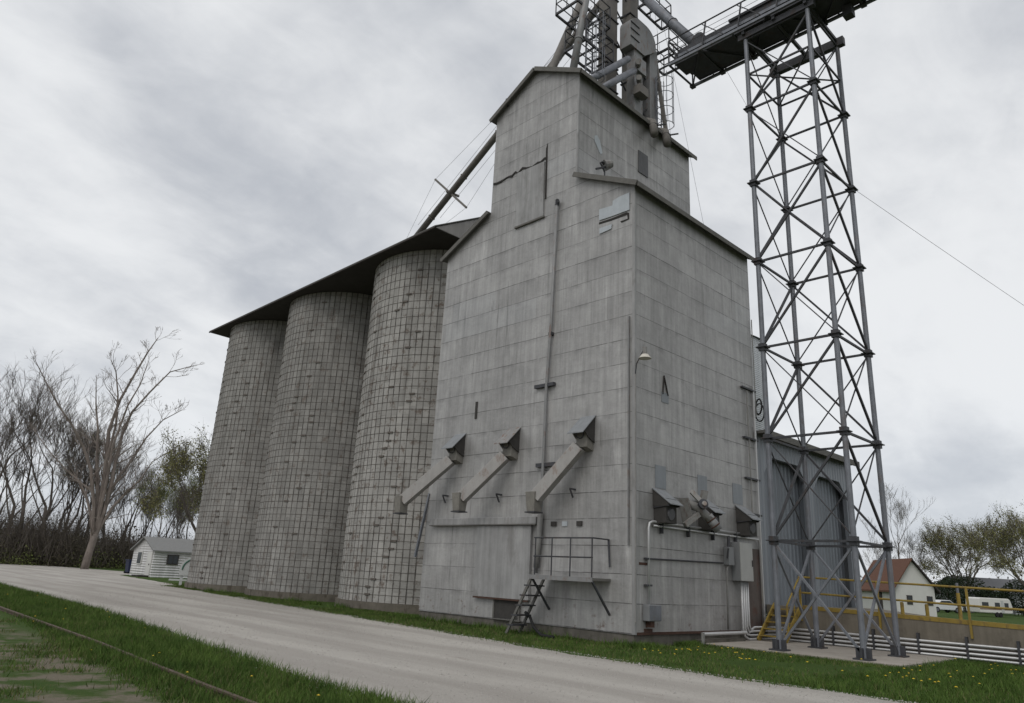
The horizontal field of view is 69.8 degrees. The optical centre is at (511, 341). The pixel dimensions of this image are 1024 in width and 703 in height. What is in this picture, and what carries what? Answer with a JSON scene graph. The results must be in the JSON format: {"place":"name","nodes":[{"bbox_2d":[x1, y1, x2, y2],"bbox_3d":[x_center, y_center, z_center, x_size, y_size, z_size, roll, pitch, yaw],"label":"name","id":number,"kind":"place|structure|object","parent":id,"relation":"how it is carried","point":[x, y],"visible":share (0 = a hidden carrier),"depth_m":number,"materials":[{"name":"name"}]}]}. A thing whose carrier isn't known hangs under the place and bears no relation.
{"place":"outdoors","nodes":[
{"label":"outdoors","id":0,"kind":"place"},
{"bbox_2d":[122,575,185,583],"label":"lawn","id":1,"kind":"structure","parent":0,"point":[165,580],"depth_m":55.31,"materials":[{"name":"green plant"}]},
{"bbox_2d":[129,536,193,578],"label":"white shed","id":2,"kind":"structure","parent":1,"relation":"on","point":[158,557],"depth_m":61.12,"materials":[{"name":"white wood"}]},
{"bbox_2d":[144,551,152,576],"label":"door","id":3,"kind":"structure","parent":2,"relation":"in","point":[150,554],"depth_m":60.15,"materials":[{"name":"white wood"}]},
{"bbox_2d":[166,554,178,564],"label":"window","id":4,"kind":"structure","parent":2,"relation":"in","point":[171,559],"depth_m":60.93,"materials":[{"name":"black glass"}]},
{"bbox_2d":[0,564,915,702],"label":"road","id":5,"kind":"structure","parent":0,"point":[58,580],"depth_m":14.88,"materials":[{"name":"stone"}]},
{"bbox_2d":[0,565,1023,702],"bbox_3d":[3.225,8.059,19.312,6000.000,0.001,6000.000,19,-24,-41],"label":"ground","id":6,"kind":"structure","parent":0,"point":[72,683],"depth_m":12.80,"materials":[{"name":"green plant"}]},
{"bbox_2d":[0,403,71,514],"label":"tree","id":7,"kind":"object","parent":6,"relation":"on","point":[17,475],"visible":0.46,"depth_m":101.45,"materials":[{"name":"brown plant"}]},
{"bbox_2d":[0,360,98,564],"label":"tree","id":8,"kind":"object","parent":6,"relation":"on","point":[20,442],"visible":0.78,"depth_m":86.78,"materials":[{"name":"brown plant"}]},
{"bbox_2d":[0,362,99,481],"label":"tree","id":9,"kind":"object","parent":6,"relation":"on","point":[3,435],"visible":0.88,"depth_m":87.98,"materials":[{"name":"brown plant"}]},
{"bbox_2d":[0,371,101,530],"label":"tree","id":10,"kind":"object","parent":6,"relation":"on","point":[8,486],"visible":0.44,"depth_m":95.49,"materials":[{"name":"brown plant"}]},
{"bbox_2d":[0,358,103,559],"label":"tree","id":11,"kind":"object","parent":6,"relation":"on","point":[29,441],"visible":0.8,"depth_m":87.45,"materials":[{"name":"brown plant"}]},
{"bbox_2d":[0,541,125,568],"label":"weeds","id":12,"kind":"object","parent":6,"relation":"on","point":[16,560],"visible":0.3,"depth_m":82.60,"materials":[{"name":"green plant"}]},
{"bbox_2d":[2,376,132,518],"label":"tree","id":13,"kind":"object","parent":6,"relation":"on","point":[53,482],"visible":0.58,"depth_m":94.04,"materials":[{"name":"brown plant"}]},
{"bbox_2d":[48,404,111,532],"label":"tree","id":14,"kind":"object","parent":6,"relation":"on","point":[81,462],"visible":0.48,"depth_m":95.37,"materials":[{"name":"grey plant"}]},
{"bbox_2d":[45,426,144,533],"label":"tree","id":15,"kind":"object","parent":6,"relation":"on","point":[83,502],"visible":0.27,"depth_m":96.84,"materials":[{"name":"grey plant"}]},
{"bbox_2d":[42,400,149,525],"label":"tree","id":16,"kind":"object","parent":6,"relation":"on","point":[82,513],"visible":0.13,"depth_m":108.67,"materials":[{"name":"grey plant"}]},
{"bbox_2d":[0,458,192,568],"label":"undergrowth","id":17,"kind":"object","parent":6,"relation":"on","point":[74,547],"visible":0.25,"depth_m":84.05,"materials":[{"name":"brown plant"}]},
{"bbox_2d":[50,409,144,520],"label":"tree","id":18,"kind":"object","parent":6,"relation":"on","point":[102,461],"visible":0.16,"depth_m":104.22,"materials":[{"name":"grey plant"}]},
{"bbox_2d":[0,472,195,567],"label":"saplings","id":19,"kind":"object","parent":6,"relation":"on","point":[8,527],"visible":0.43,"depth_m":84.41,"materials":[{"name":"brown plant"}]},
{"bbox_2d":[59,431,154,537],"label":"tree","id":20,"kind":"object","parent":6,"relation":"on","point":[124,458],"visible":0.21,"depth_m":99.90,"materials":[{"name":"grey plant"}]},
{"bbox_2d":[19,326,204,568],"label":"dead tree","id":21,"kind":"object","parent":6,"relation":"on","point":[98,517],"visible":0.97,"depth_m":80.04,"materials":[{"name":"brown wood"}]},
{"bbox_2d":[0,606,257,702],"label":"railway rail","id":22,"kind":"object","parent":6,"relation":"on","point":[9,611],"visible":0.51,"depth_m":10.81,"materials":[{"name":"metal"}]},
{"bbox_2d":[107,454,160,555],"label":"tree","id":23,"kind":"object","parent":6,"relation":"on","point":[121,504],"visible":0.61,"depth_m":96.87,"materials":[{"name":"grey plant"}]},
{"bbox_2d":[111,448,164,540],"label":"tree","id":24,"kind":"object","parent":6,"relation":"on","point":[130,491],"visible":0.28,"depth_m":105.78,"materials":[{"name":"grey plant"}]},
{"bbox_2d":[130,467,170,537],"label":"tree","id":25,"kind":"object","parent":6,"relation":"on","point":[145,526],"visible":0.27,"depth_m":101.84,"materials":[{"name":"grey plant"}]},
{"bbox_2d":[132,467,198,537],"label":"tree","id":26,"kind":"object","parent":6,"relation":"on","point":[141,489],"visible":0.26,"depth_m":97.31,"materials":[{"name":"grey plant"}]},
{"bbox_2d":[129,424,212,531],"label":"tree","id":27,"kind":"object","parent":6,"relation":"on","point":[175,466],"visible":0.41,"depth_m":73.40,"materials":[{"name":"green plant"}]},
{"bbox_2d":[144,463,201,537],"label":"tree","id":28,"kind":"object","parent":6,"relation":"on","point":[159,534],"visible":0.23,"depth_m":94.11,"materials":[{"name":"grey plant"}]},
{"bbox_2d":[151,475,199,538],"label":"tree","id":29,"kind":"object","parent":6,"relation":"on","point":[167,498],"visible":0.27,"depth_m":93.57,"materials":[{"name":"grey plant"}]},
{"bbox_2d":[169,557,190,585],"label":"yard sign","id":30,"kind":"object","parent":6,"relation":"on","point":[184,568],"visible":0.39,"depth_m":45.54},
{"bbox_2d":[163,481,197,538],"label":"tree","id":31,"kind":"object","parent":6,"relation":"on","point":[181,522],"visible":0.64,"depth_m":86.83,"materials":[{"name":"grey plant"}]},
{"bbox_2d":[184,320,286,592],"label":"silo","id":32,"kind":"object","parent":6,"relation":"on","point":[223,544],"visible":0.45,"depth_m":42.56,"materials":[{"name":"concrete"}]},
{"bbox_2d":[244,292,371,601],"bbox_3d":[-9.512,6.074,40.800,7.880,15.920,7.880,19,-24,-41],"label":"silo","id":33,"kind":"object","parent":6,"relation":"on","point":[298,546],"visible":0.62,"depth_m":37.31,"materials":[{"name":"concrete"}]},
{"bbox_2d":[209,217,479,337],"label":"silo roof","id":34,"kind":"structure","parent":33,"relation":"on","point":[357,277],"depth_m":37.31,"materials":[{"name":"metal"}]},
{"bbox_2d":[407,1,598,236],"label":"grain spout","id":35,"kind":"object","parent":34,"relation":"on","point":[469,169],"visible":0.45,"depth_m":38.28,"materials":[{"name":"metal"}]},
{"bbox_2d":[334,250,447,613],"bbox_3d":[-3.478,4.528,34.944,7.880,15.920,7.880,19,-24,-41],"label":"silo","id":36,"kind":"object","parent":6,"relation":"on","point":[381,567],"visible":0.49,"depth_m":31.68,"materials":[{"name":"concrete"}]},
{"bbox_2d":[161,585,710,649],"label":"weeds","id":37,"kind":"object","parent":6,"relation":"on","point":[638,644],"depth_m":22.02,"materials":[{"name":"green plant"}]},
{"bbox_2d":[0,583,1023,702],"bbox_3d":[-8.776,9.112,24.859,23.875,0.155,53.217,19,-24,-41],"label":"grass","id":38,"kind":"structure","parent":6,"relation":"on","point":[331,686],"depth_m":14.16,"materials":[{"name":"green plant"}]},
{"bbox_2d":[0,582,1023,702],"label":"tall grass","id":39,"kind":"structure","parent":6,"relation":"on","point":[159,646],"depth_m":13.14,"materials":[{"name":"green plant"}]},
{"bbox_2d":[0,583,1023,702],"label":"dry grass","id":40,"kind":"structure","parent":6,"relation":"on","point":[433,622],"depth_m":14.61,"materials":[{"name":"plant"}]},
{"bbox_2d":[505,579,544,633],"bbox_3d":[0.398,7.778,21.641,0.610,1.700,1.029,19,-24,-41],"label":"step ladder","id":41,"kind":"object","parent":6,"relation":"on","point":[519,604],"visible":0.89,"depth_m":21.51,"materials":[{"name":"metal"}]},
{"bbox_2d":[45,602,1023,694],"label":"dandelions","id":42,"kind":"object","parent":6,"relation":"on","point":[764,651],"visible":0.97,"depth_m":16.59,"materials":[{"name":"yellow plant"}]},
{"bbox_2d":[524,611,554,638],"bbox_3d":[0.744,8.162,21.166,0.180,0.646,1.512,13,-20,-30],"label":"hose","id":43,"kind":"object","parent":6,"relation":"on","point":[539,633],"visible":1,"depth_m":21.06,"materials":[{"name":"rubber"}]},
{"bbox_2d":[419,66,764,645],"bbox_3d":[3.070,0.129,27.985,7.757,20.735,9.748,19,-24,-41],"label":"grain elevator","id":44,"kind":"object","parent":6,"relation":"on","point":[652,257],"visible":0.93,"depth_m":24.25,"materials":[{"name":"concrete"}]},
{"bbox_2d":[414,493,429,556],"bbox_3d":[-3.253,6.661,26.642,0.482,2.266,0.109,-5,-19,23],"label":"drain spout","id":45,"kind":"object","parent":44,"relation":"attached to","point":[421,528],"visible":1,"depth_m":26.60,"materials":[{"name":"metal"}]},
{"bbox_2d":[393,433,465,514],"bbox_3d":[-2.899,4.700,26.152,2.440,2.920,0.902,-3,-19,19],"label":"loadout spout","id":46,"kind":"object","parent":44,"relation":"attached to","point":[454,446],"visible":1,"depth_m":25.89,"materials":[{"name":"metal"}]},
{"bbox_2d":[451,427,520,512],"bbox_3d":[-0.828,4.228,24.258,2.176,2.840,0.871,-5,-19,23],"label":"loadout spout","id":47,"kind":"object","parent":44,"relation":"attached to","point":[508,441],"visible":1,"depth_m":24.01,"materials":[{"name":"metal"}]},
{"bbox_2d":[473,525,532,601],"bbox_3d":[-0.313,7.030,23.369,0.113,2.260,2.480,19,-24,-41],"label":"sliding door","id":48,"kind":"structure","parent":44,"relation":"in","point":[503,558],"depth_m":23.28,"materials":[{"name":"paint"}]},
{"bbox_2d":[533,199,559,572],"bbox_3d":[1.115,1.032,24.029,0.219,12.524,1.000,19,-24,-41],"label":"wall pipe","id":49,"kind":"object","parent":44,"relation":"attached to","point":[545,385],"depth_m":23.79,"materials":[{"name":"grey metal"}]},
{"bbox_2d":[524,415,595,513],"bbox_3d":[1.478,3.694,22.164,2.086,2.940,0.765,-9,-21,33],"label":"loadout spout","id":50,"kind":"object","parent":44,"relation":"attached to","point":[582,430],"visible":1,"depth_m":21.95,"materials":[{"name":"metal"}]},
{"bbox_2d":[549,0,581,66],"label":"grain spout","id":51,"kind":"object","parent":44,"relation":"on","point":[557,56],"visible":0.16,"depth_m":30.76,"materials":[{"name":"grey metal"}]},
{"bbox_2d":[529,537,610,615],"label":"loading platform","id":52,"kind":"structure","parent":44,"relation":"attached to","point":[566,578],"depth_m":20.51,"materials":[{"name":"grey metal"}]},
{"bbox_2d":[570,0,588,66],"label":"grain spout","id":53,"kind":"object","parent":44,"relation":"on","point":[578,39],"visible":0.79,"depth_m":29.19,"materials":[{"name":"grey metal"}]},
{"bbox_2d":[585,9,604,82],"bbox_3d":[3.316,-11.354,29.142,0.743,3.915,0.743,19,-24,-41],"label":"caged ladder","id":54,"kind":"object","parent":44,"relation":"on","point":[592,56],"visible":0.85,"depth_m":29.31,"materials":[{"name":"metal"}]},
{"bbox_2d":[595,160,612,175],"bbox_3d":[3.121,-5.819,25.092,0.699,1.006,0.382,8,-18,-16],"label":"flood light","id":55,"kind":"object","parent":44,"relation":"attached to","point":[606,165],"visible":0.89,"depth_m":25.07,"materials":[{"name":"metal"}]},
{"bbox_2d":[591,56,630,79],"bbox_3d":[3.915,-10.938,29.444,0.290,2.729,2.746,-14,-24,42],"label":"grain spout","id":56,"kind":"object","parent":44,"relation":"on","point":[612,67],"visible":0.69,"depth_m":29.43,"materials":[{"name":"metal"}]},
{"bbox_2d":[596,0,637,102],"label":"bucket elevator","id":57,"kind":"object","parent":44,"relation":"on","point":[629,9],"visible":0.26,"depth_m":31.87,"materials":[{"name":"grey metal"}]},
{"bbox_2d":[555,0,610,40],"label":"service platform","id":58,"kind":"structure","parent":57,"relation":"attached to","point":[580,2],"depth_m":30.94,"materials":[{"name":"metal"}]},
{"bbox_2d":[564,18,613,73],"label":"service platform","id":59,"kind":"structure","parent":57,"relation":"attached to","point":[585,39],"depth_m":30.17,"materials":[{"name":"metal"}]},
{"bbox_2d":[603,67,636,88],"bbox_3d":[4.319,-10.582,29.559,0.324,2.498,2.553,-12,-23,39],"label":"grain spout","id":60,"kind":"object","parent":44,"relation":"on","point":[610,83],"visible":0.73,"depth_m":29.42,"materials":[{"name":"metal"}]},
{"bbox_2d":[620,18,657,122],"bbox_3d":[5.632,-11.211,31.404,2.120,5.650,0.999,19,-24,-41],"label":"bucket elevator","id":61,"kind":"object","parent":44,"relation":"on","point":[637,44],"visible":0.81,"depth_m":31.46,"materials":[{"name":"grey metal"}]},
{"bbox_2d":[653,28,686,75],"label":"service platform","id":62,"kind":"structure","parent":61,"relation":"attached to","point":[663,59],"depth_m":33.00,"materials":[{"name":"metal"}]},
{"bbox_2d":[627,316,650,623],"bbox_3d":[3.631,3.334,20.744,0.380,8.700,0.720,19,-24,-41],"label":"wall lamp","id":63,"kind":"object","parent":44,"relation":"attached to","point":[644,356],"visible":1,"depth_m":21.01,"materials":[{"name":"metal"}]},
{"bbox_2d":[643,604,661,627],"bbox_3d":[3.806,7.446,19.897,0.570,0.580,0.230,19,-24,-41],"label":"junction box","id":64,"kind":"object","parent":44,"relation":"attached to","point":[651,614],"visible":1,"depth_m":19.77,"materials":[{"name":"metal"}]},
{"bbox_2d":[647,117,665,137],"bbox_3d":[5.683,-8.538,29.428,0.920,1.197,0.791,19,-24,-41],"label":"eave pipe","id":65,"kind":"object","parent":44,"relation":"attached to","point":[653,125],"visible":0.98,"depth_m":29.05,"materials":[{"name":"metal"}]},
{"bbox_2d":[657,60,667,128],"bbox_3d":[6.480,-10.566,31.887,0.140,4.628,0.907,12,-20,-27],"label":"strut","id":66,"kind":"object","parent":44,"relation":"on","point":[662,108],"visible":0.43,"depth_m":31.76,"materials":[{"name":"grey metal"}]},
{"bbox_2d":[655,71,674,129],"bbox_3d":[6.579,-9.955,31.478,0.743,3.400,0.743,19,-24,-41],"label":"caged ladder","id":67,"kind":"object","parent":44,"relation":"on","point":[656,98],"visible":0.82,"depth_m":31.59,"materials":[{"name":"metal"}]},
{"bbox_2d":[652,488,683,523],"bbox_3d":[4.468,4.709,21.025,0.660,0.980,0.620,19,-24,-41],"label":"wall hood","id":68,"kind":"object","parent":44,"relation":"attached to","point":[666,504],"depth_m":20.89,"materials":[{"name":"metal"}]},
{"bbox_2d":[659,127,678,147],"bbox_3d":[6.319,-8.314,30.024,0.920,1.197,0.791,19,-24,-41],"label":"eave pipe","id":69,"kind":"object","parent":44,"relation":"attached to","point":[666,136],"visible":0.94,"depth_m":29.64,"materials":[{"name":"metal"}]},
{"bbox_2d":[652,558,723,563],"bbox_3d":[5.250,6.506,21.736,3.901,0.118,0.048,19,-24,-41],"label":"conduit","id":70,"kind":"object","parent":44,"relation":"attached to","point":[687,560],"visible":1,"depth_m":21.64,"materials":[{"name":"metal"}]},
{"bbox_2d":[679,490,721,532],"bbox_3d":[5.571,5.004,21.715,1.225,1.227,0.702,-2,-18,16],"label":"auger motor","id":71,"kind":"object","parent":44,"relation":"attached to","point":[688,516],"visible":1,"depth_m":21.66,"materials":[{"name":"grey paint"}]},
{"bbox_2d":[644,520,763,623],"bbox_3d":[5.990,7.133,22.318,6.590,2.863,0.111,19,-24,-41],"label":"conduit run","id":72,"kind":"object","parent":44,"relation":"attached to","point":[688,530],"visible":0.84,"depth_m":21.97,"materials":[{"name":"metal"}]},
{"bbox_2d":[697,499,725,530],"bbox_3d":[6.143,5.307,22.592,0.660,0.980,0.620,19,-24,-41],"label":"wall hood","id":73,"kind":"object","parent":44,"relation":"attached to","point":[715,511],"depth_m":22.46,"materials":[{"name":"metal"}]},
{"bbox_2d":[723,536,734,629],"bbox_3d":[6.823,7.530,22.994,0.400,2.804,0.215,19,-24,-41],"label":"disconnect switch","id":74,"kind":"object","parent":44,"relation":"attached to","point":[728,550],"visible":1,"depth_m":23.10,"materials":[{"name":"metal"}]},
{"bbox_2d":[731,542,753,581],"bbox_3d":[7.435,7.101,23.636,0.800,1.190,0.355,19,-24,-41],"label":"electrical cabinet","id":75,"kind":"object","parent":44,"relation":"attached to","point":[742,568],"visible":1,"depth_m":23.44,"materials":[{"name":"metal"}]},
{"bbox_2d":[735,505,762,536],"bbox_3d":[7.810,5.904,24.152,0.660,0.980,0.620,19,-24,-41],"label":"wall hood","id":76,"kind":"object","parent":44,"relation":"attached to","point":[747,520],"depth_m":24.02,"materials":[{"name":"metal"}]},
{"bbox_2d":[740,320,765,621],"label":"riser pipes","id":77,"kind":"object","parent":44,"relation":"attached to","point":[755,413],"visible":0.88,"depth_m":25.70,"materials":[{"name":"metal"}]},
{"bbox_2d":[751,334,766,616],"bbox_3d":[10.380,6.243,37.651,5.560,15.300,5.560,19,-24,-41],"label":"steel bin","id":78,"kind":"object","parent":6,"relation":"on","point":[758,377],"visible":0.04,"depth_m":36.95,"materials":[{"name":"grey metal"}]},
{"bbox_2d":[705,640,953,666],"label":"slab","id":79,"kind":"structure","parent":6,"relation":"on","point":[835,652],"depth_m":20.12,"materials":[{"name":"concrete"}]},
{"bbox_2d":[697,631,746,643],"bbox_3d":[6.233,8.861,21.875,2.555,0.430,0.365,19,-24,-41],"label":"pipe rail","id":80,"kind":"object","parent":79,"relation":"on","point":[703,640],"visible":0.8,"depth_m":21.73,"materials":[{"name":"metal"}]},
{"bbox_2d":[757,576,801,642],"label":"stairs","id":81,"kind":"structure","parent":79,"relation":"on","point":[768,619],"depth_m":23.43,"materials":[{"name":"yellow metal"}]},
{"bbox_2d":[738,0,909,660],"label":"support tower","id":82,"kind":"structure","parent":79,"relation":"on","point":[811,54],"depth_m":22.36,"materials":[{"name":"metal"}]},
{"bbox_2d":[668,0,875,89],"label":"conveyor gallery","id":83,"kind":"object","parent":82,"relation":"on","point":[717,52],"visible":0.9,"depth_m":26.44,"materials":[{"name":"metal"}]},
{"bbox_2d":[640,0,693,44],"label":"grain spout","id":84,"kind":"object","parent":83,"relation":"on","point":[671,22],"visible":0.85,"depth_m":29.71,"materials":[{"name":"metal"}]},
{"bbox_2d":[638,0,671,30],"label":"service platform","id":85,"kind":"structure","parent":84,"relation":"attached to","point":[650,18],"depth_m":32.64,"materials":[{"name":"metal"}]},
{"bbox_2d":[857,191,1022,304],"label":"guy wire","id":86,"kind":"object","parent":82,"relation":"attached to","point":[938,247],"visible":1,"depth_m":25.27,"materials":[{"name":"metal"}]},
{"bbox_2d":[740,581,1023,666],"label":"conduit bundle","id":87,"kind":"object","parent":6,"relation":"on","point":[745,605],"visible":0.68,"depth_m":21.35,"materials":[{"name":"metal"}]},
{"bbox_2d":[861,539,902,565],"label":"tree","id":88,"kind":"object","parent":6,"relation":"on","point":[879,554],"visible":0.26,"depth_m":112.13,"materials":[{"name":"grey plant"}]},
{"bbox_2d":[767,604,1023,666],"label":"concrete ramp","id":89,"kind":"structure","parent":6,"relation":"on","point":[911,625],"depth_m":21.12,"materials":[{"name":"grey concrete"}]},
{"bbox_2d":[756,429,859,611],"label":"drive shed","id":90,"kind":"structure","parent":89,"relation":"on","point":[826,491],"depth_m":28.25,"materials":[{"name":"grey metal"}]},
{"bbox_2d":[764,460,805,606],"bbox_3d":[9.791,7.000,26.933,3.650,5.500,0.070,19,-24,-41],"label":"bay door","id":91,"kind":"structure","parent":90,"relation":"in","point":[791,529],"depth_m":27.33,"materials":[{"name":"grey metal"}]},
{"bbox_2d":[813,477,847,607],"bbox_3d":[12.545,8.017,29.502,3.450,5.400,0.070,19,-24,-41],"label":"bay door","id":92,"kind":"structure","parent":90,"relation":"in","point":[831,530],"depth_m":29.78,"materials":[{"name":"grey metal"}]},
{"bbox_2d":[798,576,1023,638],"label":"ramp railing","id":93,"kind":"object","parent":89,"relation":"on","point":[967,605],"visible":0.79,"depth_m":21.04,"materials":[{"name":"yellow metal"}]},
{"bbox_2d":[955,583,962,618],"bbox_3d":[13.957,8.253,22.887,0.110,1.367,0.107,19,-24,-41],"label":"bollard","id":94,"kind":"object","parent":89,"relation":"on","point":[958,599],"visible":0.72,"depth_m":22.89,"materials":[{"name":"yellow metal"}]},
{"bbox_2d":[860,483,934,559],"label":"tree","id":95,"kind":"object","parent":6,"relation":"on","point":[899,513],"visible":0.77,"depth_m":103.94,"materials":[{"name":"grey plant"}]},
{"bbox_2d":[890,526,949,579],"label":"tree","id":96,"kind":"object","parent":6,"relation":"on","point":[911,546],"visible":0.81,"depth_m":107.75,"materials":[{"name":"grey plant"}]},
{"bbox_2d":[935,600,962,612],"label":"parked car","id":97,"kind":"object","parent":6,"relation":"on","point":[947,608],"visible":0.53,"depth_m":88.24,"materials":[{"name":"white paint"}]},
{"bbox_2d":[933,577,968,611],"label":"shrub","id":98,"kind":"object","parent":6,"relation":"on","point":[951,590],"visible":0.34,"depth_m":96.67,"materials":[{"name":"green plant"}]},
{"bbox_2d":[914,509,1011,586],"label":"tree","id":99,"kind":"object","parent":6,"relation":"on","point":[939,538],"visible":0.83,"depth_m":105.18,"materials":[{"name":"green plant"}]},
{"bbox_2d":[940,571,986,611],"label":"shrub","id":100,"kind":"object","parent":6,"relation":"on","point":[965,579],"visible":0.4,"depth_m":99.24,"materials":[{"name":"green plant"}]},
{"bbox_2d":[935,576,1023,614],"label":"grey house","id":101,"kind":"structure","parent":6,"relation":"on","point":[996,583],"depth_m":106.52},
{"bbox_2d":[966,597,1012,617],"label":"camper trailer","id":102,"kind":"object","parent":6,"relation":"on","point":[995,602],"visible":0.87,"depth_m":77.85,"materials":[{"name":"white metal"}]},
{"bbox_2d":[976,586,1007,613],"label":"shrub","id":103,"kind":"object","parent":6,"relation":"on","point":[991,593],"visible":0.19,"depth_m":100.65,"materials":[{"name":"green plant"}]},
{"bbox_2d":[962,499,1023,585],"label":"tree","id":104,"kind":"object","parent":6,"relation":"on","point":[1009,532],"visible":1,"depth_m":85.59,"materials":[{"name":"green plant"}]},
{"bbox_2d":[998,578,1023,615],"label":"shrub","id":105,"kind":"object","parent":6,"relation":"on","point":[1010,585],"visible":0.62,"depth_m":93.11,"materials":[{"name":"green plant"}]},
{"bbox_2d":[0,0,1023,581],"label":"sky","id":106,"kind":"structure","parent":0,"point":[191,167],"materials":[{"name":"grey"}]},
{"bbox_2d":[861,558,940,616],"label":"white house","id":107,"kind":"structure","parent":0,"point":[907,570],"depth_m":68.14,"materials":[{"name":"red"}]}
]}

